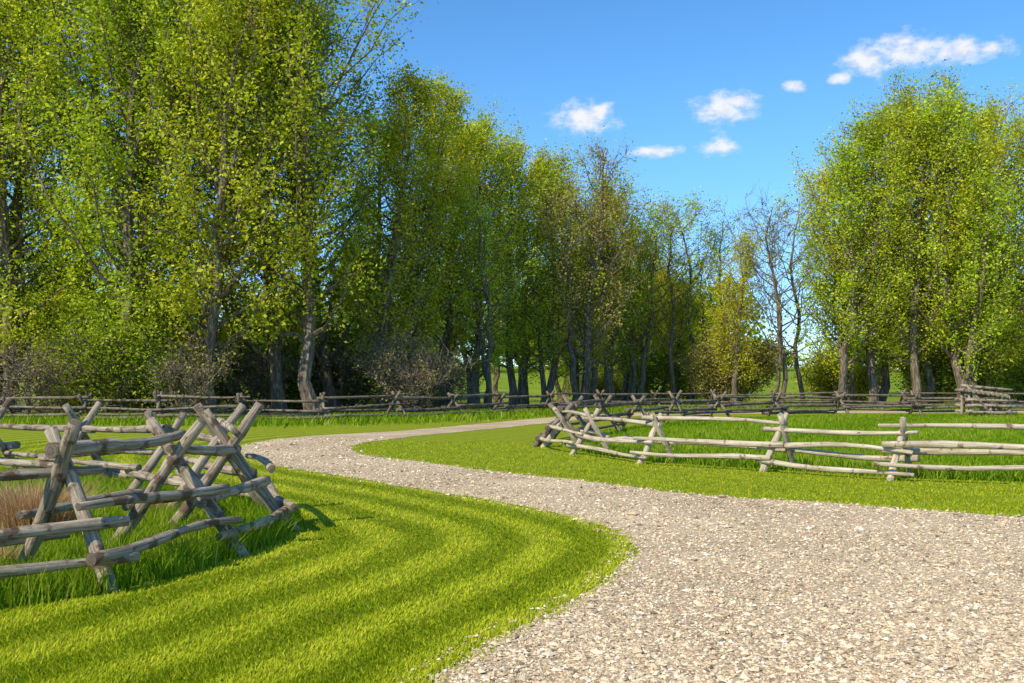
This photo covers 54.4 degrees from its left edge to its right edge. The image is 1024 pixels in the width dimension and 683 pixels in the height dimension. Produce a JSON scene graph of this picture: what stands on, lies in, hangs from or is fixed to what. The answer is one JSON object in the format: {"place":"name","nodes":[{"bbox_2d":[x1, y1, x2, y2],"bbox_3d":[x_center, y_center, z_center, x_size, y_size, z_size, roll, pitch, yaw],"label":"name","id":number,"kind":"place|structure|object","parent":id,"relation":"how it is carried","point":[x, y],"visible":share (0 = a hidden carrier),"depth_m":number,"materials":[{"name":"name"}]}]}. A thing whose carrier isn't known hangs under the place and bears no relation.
{"place":"outdoors","nodes":[
{"label":"outdoors","id":0,"kind":"place"},
{"bbox_2d":[0,465,305,609],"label":"tall grass","id":1,"kind":"structure","parent":0,"point":[181,554],"depth_m":9.46,"materials":[{"name":"green plant"}]},
{"bbox_2d":[0,366,1023,682],"bbox_3d":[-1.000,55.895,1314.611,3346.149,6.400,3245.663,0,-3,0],"label":"ground","id":2,"kind":"structure","parent":0,"point":[516,434],"depth_m":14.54,"materials":[{"name":"green plant"}]},
{"bbox_2d":[0,545,22,564],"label":"dry grass clump","id":3,"kind":"object","parent":2,"relation":"on","point":[6,552],"visible":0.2,"depth_m":8.87,"materials":[{"name":"beige plant"}]},
{"bbox_2d":[18,251,89,376],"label":"cottonwood tree","id":4,"kind":"object","parent":2,"relation":"on","point":[45,316],"visible":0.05,"depth_m":99.88,"materials":[{"name":"green plant"}]},
{"bbox_2d":[0,333,108,413],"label":"willow shrub","id":5,"kind":"object","parent":2,"relation":"on","point":[27,379],"visible":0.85,"depth_m":49.20,"materials":[{"name":"brown plant"}]},
{"bbox_2d":[0,478,136,543],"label":"dry grass clump","id":6,"kind":"object","parent":2,"relation":"on","point":[11,506],"visible":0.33,"depth_m":10.49,"materials":[{"name":"brown plant"}]},
{"bbox_2d":[0,0,137,393],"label":"cottonwood tree","id":7,"kind":"object","parent":2,"relation":"on","point":[12,213],"visible":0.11,"depth_m":56.94,"materials":[{"name":"green plant"}]},
{"bbox_2d":[0,0,143,413],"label":"cottonwood tree","id":8,"kind":"object","parent":2,"relation":"on","point":[14,318],"visible":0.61,"depth_m":53.11,"materials":[{"name":"green plant"}]},
{"bbox_2d":[37,275,106,364],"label":"cottonwood tree","id":9,"kind":"object","parent":2,"relation":"on","point":[68,317],"visible":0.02,"depth_m":100.27,"materials":[{"name":"green plant"}]},
{"bbox_2d":[36,358,109,413],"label":"willow shrub","id":10,"kind":"object","parent":2,"relation":"on","point":[66,401],"visible":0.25,"depth_m":52.57,"materials":[{"name":"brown plant"}]},
{"bbox_2d":[0,0,215,412],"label":"cottonwood tree","id":11,"kind":"object","parent":2,"relation":"on","point":[54,62],"visible":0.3,"depth_m":53.67,"materials":[{"name":"green plant"}]},
{"bbox_2d":[26,295,201,412],"bbox_3d":[-20.353,1.115,51.869,9.812,7.672,9.701,3,-4,-20],"label":"willow shrub","id":12,"kind":"object","parent":2,"relation":"on","point":[113,366],"visible":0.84,"depth_m":49.95,"materials":[{"name":"green plant"}]},
{"bbox_2d":[33,0,226,406],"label":"cottonwood tree","id":13,"kind":"object","parent":2,"relation":"on","point":[124,148],"visible":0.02,"depth_m":59.47,"materials":[{"name":"green plant"}]},
{"bbox_2d":[45,310,221,412],"bbox_3d":[-22.132,1.279,60.103,11.166,8.148,11.295,-2,-1,41],"label":"willow shrub","id":14,"kind":"object","parent":2,"relation":"on","point":[116,377],"visible":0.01,"depth_m":58.68,"materials":[{"name":"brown plant"}]},
{"bbox_2d":[0,0,283,412],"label":"cottonwood tree","id":15,"kind":"object","parent":2,"relation":"on","point":[127,14],"visible":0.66,"depth_m":51.74,"materials":[{"name":"green plant"}]},
{"bbox_2d":[0,398,300,592],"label":"buck and rail fence","id":16,"kind":"object","parent":2,"relation":"on","point":[58,469],"visible":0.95,"depth_m":9.93,"materials":[{"name":"grey wood"}]},
{"bbox_2d":[99,315,236,413],"bbox_3d":[-17.828,1.438,52.049,6.880,6.477,7.568,0,-3,0],"label":"willow shrub","id":17,"kind":"object","parent":2,"relation":"on","point":[144,394],"visible":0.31,"depth_m":51.20,"materials":[{"name":"green plant"}]},
{"bbox_2d":[128,327,239,413],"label":"willow shrub","id":18,"kind":"object","parent":2,"relation":"on","point":[193,378],"visible":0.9,"depth_m":49.19,"materials":[{"name":"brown plant"}]},
{"bbox_2d":[68,0,358,413],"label":"cottonwood tree","id":19,"kind":"object","parent":2,"relation":"on","point":[215,267],"visible":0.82,"depth_m":50.50,"materials":[{"name":"green plant"}]},
{"bbox_2d":[174,334,256,406],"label":"willow shrub","id":20,"kind":"object","parent":2,"relation":"on","point":[227,357],"visible":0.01,"depth_m":58.71,"materials":[{"name":"green plant"}]},
{"bbox_2d":[185,359,249,412],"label":"willow shrub","id":21,"kind":"object","parent":2,"relation":"on","point":[217,391],"visible":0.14,"depth_m":56.05,"materials":[{"name":"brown plant"}]},
{"bbox_2d":[105,0,348,413],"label":"cottonwood tree","id":22,"kind":"object","parent":2,"relation":"on","point":[227,271],"visible":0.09,"depth_m":58.29,"materials":[{"name":"green plant"}]},
{"bbox_2d":[201,282,265,398],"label":"cottonwood tree","id":23,"kind":"object","parent":2,"relation":"on","point":[240,322],"visible":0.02,"depth_m":101.25,"materials":[{"name":"green plant"}]},
{"bbox_2d":[214,349,289,413],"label":"willow shrub","id":24,"kind":"object","parent":2,"relation":"on","point":[240,388],"visible":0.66,"depth_m":55.59,"materials":[{"name":"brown plant"}]},
{"bbox_2d":[121,0,384,412],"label":"cottonwood tree","id":25,"kind":"object","parent":2,"relation":"on","point":[276,390],"visible":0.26,"depth_m":54.32,"materials":[{"name":"green plant"}]},
{"bbox_2d":[189,322,322,412],"bbox_3d":[-14.757,1.692,57.457,8.941,6.045,7.754,-2,-4,8],"label":"willow shrub","id":26,"kind":"object","parent":2,"relation":"on","point":[262,363],"visible":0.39,"depth_m":56.75,"materials":[{"name":"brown plant"}]},
{"bbox_2d":[257,289,302,346],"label":"cottonwood tree","id":27,"kind":"object","parent":2,"relation":"on","point":[285,309],"visible":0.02,"depth_m":113.15,"materials":[{"name":"green plant"}]},
{"bbox_2d":[250,269,321,343],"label":"cottonwood tree","id":28,"kind":"object","parent":2,"relation":"on","point":[283,304],"visible":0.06,"depth_m":118.27,"materials":[{"name":"green plant"}]},
{"bbox_2d":[236,326,349,408],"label":"willow shrub","id":29,"kind":"object","parent":2,"relation":"on","point":[294,390],"visible":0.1,"depth_m":61.94,"materials":[{"name":"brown plant"}]},
{"bbox_2d":[230,317,363,409],"bbox_3d":[-14.355,1.474,63.154,9.090,7.775,8.229,0,-3,8],"label":"willow shrub","id":30,"kind":"object","parent":2,"relation":"on","point":[290,390],"visible":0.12,"depth_m":62.00,"materials":[{"name":"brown plant"}]},
{"bbox_2d":[238,315,357,409],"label":"willow shrub","id":31,"kind":"object","parent":2,"relation":"on","point":[294,358],"visible":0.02,"depth_m":62.39,"materials":[{"name":"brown plant"}]},
{"bbox_2d":[172,0,438,409],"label":"cottonwood tree","id":32,"kind":"object","parent":2,"relation":"on","point":[309,332],"visible":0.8,"depth_m":52.80,"materials":[{"name":"green plant"}]},
{"bbox_2d":[242,319,369,409],"bbox_3d":[-12.987,1.726,63.915,8.975,7.414,9.078,-3,-2,39],"label":"willow shrub","id":33,"kind":"object","parent":2,"relation":"on","point":[313,379],"visible":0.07,"depth_m":62.16,"materials":[{"name":"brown plant"}]},
{"bbox_2d":[220,3,421,412],"bbox_3d":[-11.799,-8.076,59.717,12.456,25.292,12.454,-3,-4,6],"label":"cottonwood tree","id":34,"kind":"object","parent":2,"relation":"on","point":[328,386],"visible":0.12,"depth_m":59.48,"materials":[{"name":"green plant"}]},
{"bbox_2d":[265,319,392,408],"bbox_3d":[-11.113,1.430,61.858,9.134,7.121,10.533,2,-2,-40],"label":"willow shrub","id":35,"kind":"object","parent":2,"relation":"on","point":[341,366],"visible":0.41,"depth_m":61.10,"materials":[{"name":"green plant"}]},
{"bbox_2d":[326,268,374,337],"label":"cottonwood tree","id":36,"kind":"object","parent":2,"relation":"on","point":[352,312],"visible":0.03,"depth_m":95.65,"materials":[{"name":"green plant"}]},
{"bbox_2d":[287,301,419,408],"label":"willow shrub","id":37,"kind":"object","parent":2,"relation":"on","point":[367,392],"visible":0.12,"depth_m":65.01,"materials":[{"name":"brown plant"}]},
{"bbox_2d":[317,315,393,407],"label":"willow shrub","id":38,"kind":"object","parent":2,"relation":"on","point":[345,323],"visible":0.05,"depth_m":65.71,"materials":[{"name":"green plant"}]},
{"bbox_2d":[311,100,456,407],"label":"cottonwood tree","id":39,"kind":"object","parent":2,"relation":"on","point":[376,289],"visible":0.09,"depth_m":66.48,"materials":[{"name":"green plant"}]},
{"bbox_2d":[325,55,468,412],"bbox_3d":[-7.032,-6.393,58.954,8.351,21.639,7.709,-1,-3,28],"label":"cottonwood tree","id":40,"kind":"object","parent":2,"relation":"on","point":[400,90],"visible":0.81,"depth_m":58.70,"materials":[{"name":"green plant"}]},
{"bbox_2d":[351,342,455,408],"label":"willow shrub","id":41,"kind":"object","parent":2,"relation":"on","point":[417,382],"visible":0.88,"depth_m":53.88,"materials":[{"name":"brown plant"}]},
{"bbox_2d":[336,313,489,408],"bbox_3d":[-5.636,1.647,56.816,9.040,6.112,7.840,-3,-2,-6],"label":"willow shrub","id":42,"kind":"object","parent":2,"relation":"on","point":[417,352],"visible":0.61,"depth_m":56.19,"materials":[{"name":"brown plant"}]},
{"bbox_2d":[371,342,481,404],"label":"willow shrub","id":43,"kind":"object","parent":2,"relation":"on","point":[444,377],"visible":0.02,"depth_m":85.56,"materials":[{"name":"green plant"}]},
{"bbox_2d":[360,66,497,404],"bbox_3d":[-5.614,-6.636,63.596,8.743,22.586,8.315,-1,-3,22],"label":"cottonwood tree","id":44,"kind":"object","parent":2,"relation":"on","point":[451,106],"visible":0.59,"depth_m":63.53,"materials":[{"name":"green plant"}]},
{"bbox_2d":[407,349,488,409],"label":"willow shrub","id":45,"kind":"object","parent":2,"relation":"on","point":[459,375],"visible":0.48,"depth_m":60.70,"materials":[{"name":"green plant"}]},
{"bbox_2d":[372,119,524,409],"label":"cottonwood tree","id":46,"kind":"object","parent":2,"relation":"on","point":[448,342],"visible":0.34,"depth_m":67.51,"materials":[{"name":"green plant"}]},
{"bbox_2d":[416,97,558,408],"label":"cottonwood tree","id":47,"kind":"object","parent":2,"relation":"on","point":[480,125],"visible":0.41,"depth_m":70.58,"materials":[{"name":"green plant"}]},
{"bbox_2d":[454,263,521,401],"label":"cottonwood tree","id":48,"kind":"object","parent":2,"relation":"on","point":[495,384],"visible":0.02,"depth_m":96.10,"materials":[{"name":"green plant"}]},
{"bbox_2d":[434,172,546,409],"bbox_3d":[-2.017,-2.983,64.817,6.145,15.371,8.336,1,-3,-31],"label":"cottonwood tree","id":49,"kind":"object","parent":2,"relation":"on","point":[488,334],"visible":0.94,"depth_m":64.62,"materials":[{"name":"green plant"}]},
{"bbox_2d":[0,388,1023,420],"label":"buck and rail fence","id":50,"kind":"object","parent":2,"relation":"on","point":[322,409],"visible":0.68,"depth_m":46.84,"materials":[{"name":"grey wood"}]},
{"bbox_2d":[471,130,554,404],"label":"cottonwood tree","id":51,"kind":"object","parent":2,"relation":"on","point":[512,383],"visible":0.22,"depth_m":73.69,"materials":[{"name":"green plant"}]},
{"bbox_2d":[21,248,1023,373],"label":"distant tree line","id":52,"kind":"object","parent":2,"relation":"on","point":[754,331],"visible":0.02,"depth_m":186.17,"materials":[{"name":"green plant"}]},
{"bbox_2d":[485,138,584,404],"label":"cottonwood tree","id":53,"kind":"object","parent":2,"relation":"on","point":[522,389],"visible":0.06,"depth_m":78.59,"materials":[{"name":"green plant"}]},
{"bbox_2d":[520,265,582,401],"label":"cottonwood tree","id":54,"kind":"object","parent":2,"relation":"on","point":[558,390],"visible":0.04,"depth_m":99.53,"materials":[{"name":"green plant"}]},
{"bbox_2d":[491,138,630,403],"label":"cottonwood tree","id":55,"kind":"object","parent":2,"relation":"on","point":[538,329],"visible":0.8,"depth_m":72.75,"materials":[{"name":"green plant"}]},
{"bbox_2d":[534,180,605,392],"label":"cottonwood tree","id":56,"kind":"object","parent":2,"relation":"on","point":[577,366],"visible":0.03,"depth_m":83.46,"materials":[{"name":"green plant"}]},
{"bbox_2d":[558,369,622,398],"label":"willow shrub","id":57,"kind":"object","parent":2,"relation":"on","point":[599,384],"visible":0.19,"depth_m":91.01,"materials":[{"name":"green plant"}]},
{"bbox_2d":[520,126,664,400],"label":"cottonwood tree","id":58,"kind":"object","parent":2,"relation":"on","point":[588,363],"visible":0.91,"depth_m":72.09,"materials":[{"name":"green plant"}]},
{"bbox_2d":[540,183,654,405],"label":"cottonwood tree","id":59,"kind":"object","parent":2,"relation":"on","point":[594,378],"visible":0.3,"depth_m":76.56,"materials":[{"name":"green plant"}]},
{"bbox_2d":[568,367,637,400],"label":"willow shrub","id":60,"kind":"object","parent":2,"relation":"on","point":[602,380],"visible":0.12,"depth_m":91.93,"materials":[{"name":"green plant"}]},
{"bbox_2d":[545,164,665,400],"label":"cottonwood tree","id":61,"kind":"object","parent":2,"relation":"on","point":[608,381],"visible":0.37,"depth_m":78.13,"materials":[{"name":"green plant"}]},
{"bbox_2d":[589,188,668,400],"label":"cottonwood tree","id":62,"kind":"object","parent":2,"relation":"on","point":[626,388],"visible":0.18,"depth_m":83.57,"materials":[{"name":"green plant"}]},
{"bbox_2d":[612,215,688,397],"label":"cottonwood tree","id":63,"kind":"object","parent":2,"relation":"on","point":[642,350],"visible":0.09,"depth_m":89.74,"materials":[{"name":"green plant"}]},
{"bbox_2d":[623,268,679,397],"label":"cottonwood tree","id":64,"kind":"object","parent":2,"relation":"on","point":[658,325],"visible":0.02,"depth_m":109.39,"materials":[{"name":"green plant"}]},
{"bbox_2d":[612,195,707,405],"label":"cottonwood tree","id":65,"kind":"object","parent":2,"relation":"on","point":[646,347],"visible":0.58,"depth_m":80.76,"materials":[{"name":"green plant"}]},
{"bbox_2d":[612,337,710,403],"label":"willow shrub","id":66,"kind":"object","parent":2,"relation":"on","point":[650,379],"visible":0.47,"depth_m":86.45,"materials":[{"name":"green plant"}]},
{"bbox_2d":[634,248,705,398],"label":"cottonwood tree","id":67,"kind":"object","parent":2,"relation":"on","point":[662,347],"visible":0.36,"depth_m":87.02,"materials":[{"name":"green plant"}]},
{"bbox_2d":[630,185,724,404],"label":"cottonwood tree","id":68,"kind":"object","parent":2,"relation":"on","point":[671,368],"visible":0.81,"depth_m":81.56,"materials":[{"name":"green plant"}]},
{"bbox_2d":[649,276,712,395],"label":"cottonwood tree","id":69,"kind":"object","parent":2,"relation":"on","point":[679,320],"visible":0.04,"depth_m":118.27,"materials":[{"name":"green plant"}]},
{"bbox_2d":[640,189,726,404],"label":"cottonwood tree","id":70,"kind":"object","parent":2,"relation":"on","point":[690,337],"visible":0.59,"depth_m":84.17,"materials":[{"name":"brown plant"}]},
{"bbox_2d":[666,345,746,403],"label":"willow shrub","id":71,"kind":"object","parent":2,"relation":"on","point":[703,372],"visible":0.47,"depth_m":80.41,"materials":[{"name":"green plant"}]},
{"bbox_2d":[674,210,771,387],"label":"cottonwood tree","id":72,"kind":"object","parent":2,"relation":"on","point":[718,270],"visible":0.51,"depth_m":86.31,"materials":[{"name":"green plant"}]},
{"bbox_2d":[673,318,807,403],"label":"willow shrub","id":73,"kind":"object","parent":2,"relation":"on","point":[762,358],"visible":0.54,"depth_m":78.42,"materials":[{"name":"green plant"}]},
{"bbox_2d":[698,218,784,400],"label":"cottonwood tree","id":74,"kind":"object","parent":2,"relation":"on","point":[726,285],"visible":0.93,"depth_m":75.57,"materials":[{"name":"green plant"}]},
{"bbox_2d":[709,182,843,404],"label":"bare tree","id":75,"kind":"object","parent":2,"relation":"on","point":[781,352],"visible":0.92,"depth_m":74.18,"materials":[{"name":"brown plant"}]},
{"bbox_2d":[532,390,1023,446],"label":"buck and rail fence","id":76,"kind":"object","parent":2,"relation":"on","point":[711,410],"visible":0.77,"depth_m":48.03,"materials":[{"name":"grey wood"}]},
{"bbox_2d":[539,407,1023,480],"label":"buck and rail fence","id":77,"kind":"object","parent":2,"relation":"on","point":[911,451],"visible":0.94,"depth_m":19.22,"materials":[{"name":"grey wood"}]},
{"bbox_2d":[744,175,837,403],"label":"cottonwood tree","id":78,"kind":"object","parent":2,"relation":"on","point":[796,363],"visible":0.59,"depth_m":76.60,"materials":[{"name":"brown plant"}]},
{"bbox_2d":[793,373,831,403],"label":"willow shrub","id":79,"kind":"object","parent":2,"relation":"on","point":[811,389],"visible":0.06,"depth_m":90.30,"materials":[{"name":"green plant"}]},
{"bbox_2d":[777,157,897,400],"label":"cottonwood tree","id":80,"kind":"object","parent":2,"relation":"on","point":[850,388],"visible":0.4,"depth_m":74.41,"materials":[{"name":"green plant"}]},
{"bbox_2d":[786,332,898,403],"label":"willow shrub","id":81,"kind":"object","parent":2,"relation":"on","point":[829,377],"visible":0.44,"depth_m":82.48,"materials":[{"name":"green plant"}]},
{"bbox_2d":[787,326,897,397],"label":"willow shrub","id":82,"kind":"object","parent":2,"relation":"on","point":[803,359],"visible":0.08,"depth_m":87.59,"materials":[{"name":"green plant"}]},
{"bbox_2d":[785,125,920,403],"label":"cottonwood tree","id":83,"kind":"object","parent":2,"relation":"on","point":[842,355],"visible":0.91,"depth_m":72.47,"materials":[{"name":"green plant"}]},
{"bbox_2d":[824,358,897,400],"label":"willow shrub","id":84,"kind":"object","parent":2,"relation":"on","point":[863,380],"visible":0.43,"depth_m":81.51,"materials":[{"name":"green plant"}]},
{"bbox_2d":[808,103,926,400],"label":"cottonwood tree","id":85,"kind":"object","parent":2,"relation":"on","point":[868,362],"visible":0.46,"depth_m":73.92,"materials":[{"name":"green plant"}]},
{"bbox_2d":[817,74,976,401],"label":"cottonwood tree","id":86,"kind":"object","parent":2,"relation":"on","point":[885,386],"visible":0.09,"depth_m":76.53,"materials":[{"name":"green plant"}]},
{"bbox_2d":[861,216,955,397],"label":"cottonwood tree","id":87,"kind":"object","parent":2,"relation":"on","point":[906,317],"visible":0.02,"depth_m":101.00,"materials":[{"name":"green plant"}]},
{"bbox_2d":[875,260,957,397],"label":"cottonwood tree","id":88,"kind":"object","parent":2,"relation":"on","point":[901,362],"visible":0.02,"depth_m":110.95,"materials":[{"name":"green plant"}]},
{"bbox_2d":[834,59,1003,403],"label":"cottonwood tree","id":89,"kind":"object","parent":2,"relation":"on","point":[930,381],"visible":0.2,"depth_m":74.65,"materials":[{"name":"green plant"}]},
{"bbox_2d":[855,99,983,403],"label":"cottonwood tree","id":90,"kind":"object","parent":2,"relation":"on","point":[914,353],"visible":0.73,"depth_m":72.58,"materials":[{"name":"green plant"}]},
{"bbox_2d":[875,326,995,403],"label":"willow shrub","id":91,"kind":"object","parent":2,"relation":"on","point":[937,362],"visible":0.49,"depth_m":76.25,"materials":[{"name":"green plant"}]},
{"bbox_2d":[862,73,1023,403],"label":"cottonwood tree","id":92,"kind":"object","parent":2,"relation":"on","point":[961,377],"visible":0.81,"depth_m":71.31,"materials":[{"name":"green plant"}]},
{"bbox_2d":[897,326,1023,402],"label":"willow shrub","id":93,"kind":"object","parent":2,"relation":"on","point":[994,381],"visible":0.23,"depth_m":76.06,"materials":[{"name":"green plant"}]},
{"bbox_2d":[910,79,1023,397],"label":"cottonwood tree","id":94,"kind":"object","parent":2,"relation":"on","point":[978,116],"visible":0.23,"depth_m":75.41,"materials":[{"name":"green plant"}]},
{"bbox_2d":[921,115,1023,397],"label":"cottonwood tree","id":95,"kind":"object","parent":2,"relation":"on","point":[965,181],"visible":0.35,"depth_m":72.93,"materials":[{"name":"green plant"}]},
{"bbox_2d":[928,221,1023,337],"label":"cottonwood tree","id":96,"kind":"object","parent":2,"relation":"on","point":[1003,297],"visible":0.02,"depth_m":96.89,"materials":[{"name":"green plant"}]},
{"bbox_2d":[954,384,1017,415],"bbox_3d":[24.300,3.112,51.313,2.820,1.849,1.520,0,-3,0],"label":"rail fence","id":97,"kind":"object","parent":2,"relation":"on","point":[989,406],"visible":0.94,"depth_m":50.70,"materials":[{"name":"grey wood"}]},
{"bbox_2d":[971,85,1023,370],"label":"cottonwood tree","id":98,"kind":"object","parent":2,"relation":"on","point":[1016,324],"visible":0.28,"depth_m":75.33,"materials":[{"name":"green plant"}]},
{"bbox_2d":[996,351,1023,400],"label":"willow shrub","id":99,"kind":"object","parent":2,"relation":"on","point":[1017,378],"visible":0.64,"depth_m":78.54,"materials":[{"name":"green plant"}]},
{"bbox_2d":[0,402,1023,428],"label":"meadow grass","id":100,"kind":"structure","parent":0,"point":[259,419],"depth_m":44.88,"materials":[{"name":"green plant"}]},
{"bbox_2d":[1,0,1023,368],"label":"sky","id":101,"kind":"structure","parent":0,"point":[711,94],"materials":[{"name":"blue"}]},
{"bbox_2d":[241,411,1023,682],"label":"gravel road","id":102,"kind":"structure","parent":0,"point":[420,432],"depth_m":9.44,"materials":[{"name":"beige gravel"}]},
{"bbox_2d":[561,412,1023,481],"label":"tall grass","id":103,"kind":"structure","parent":0,"point":[723,430],"depth_m":29.32,"materials":[{"name":"green plant"}]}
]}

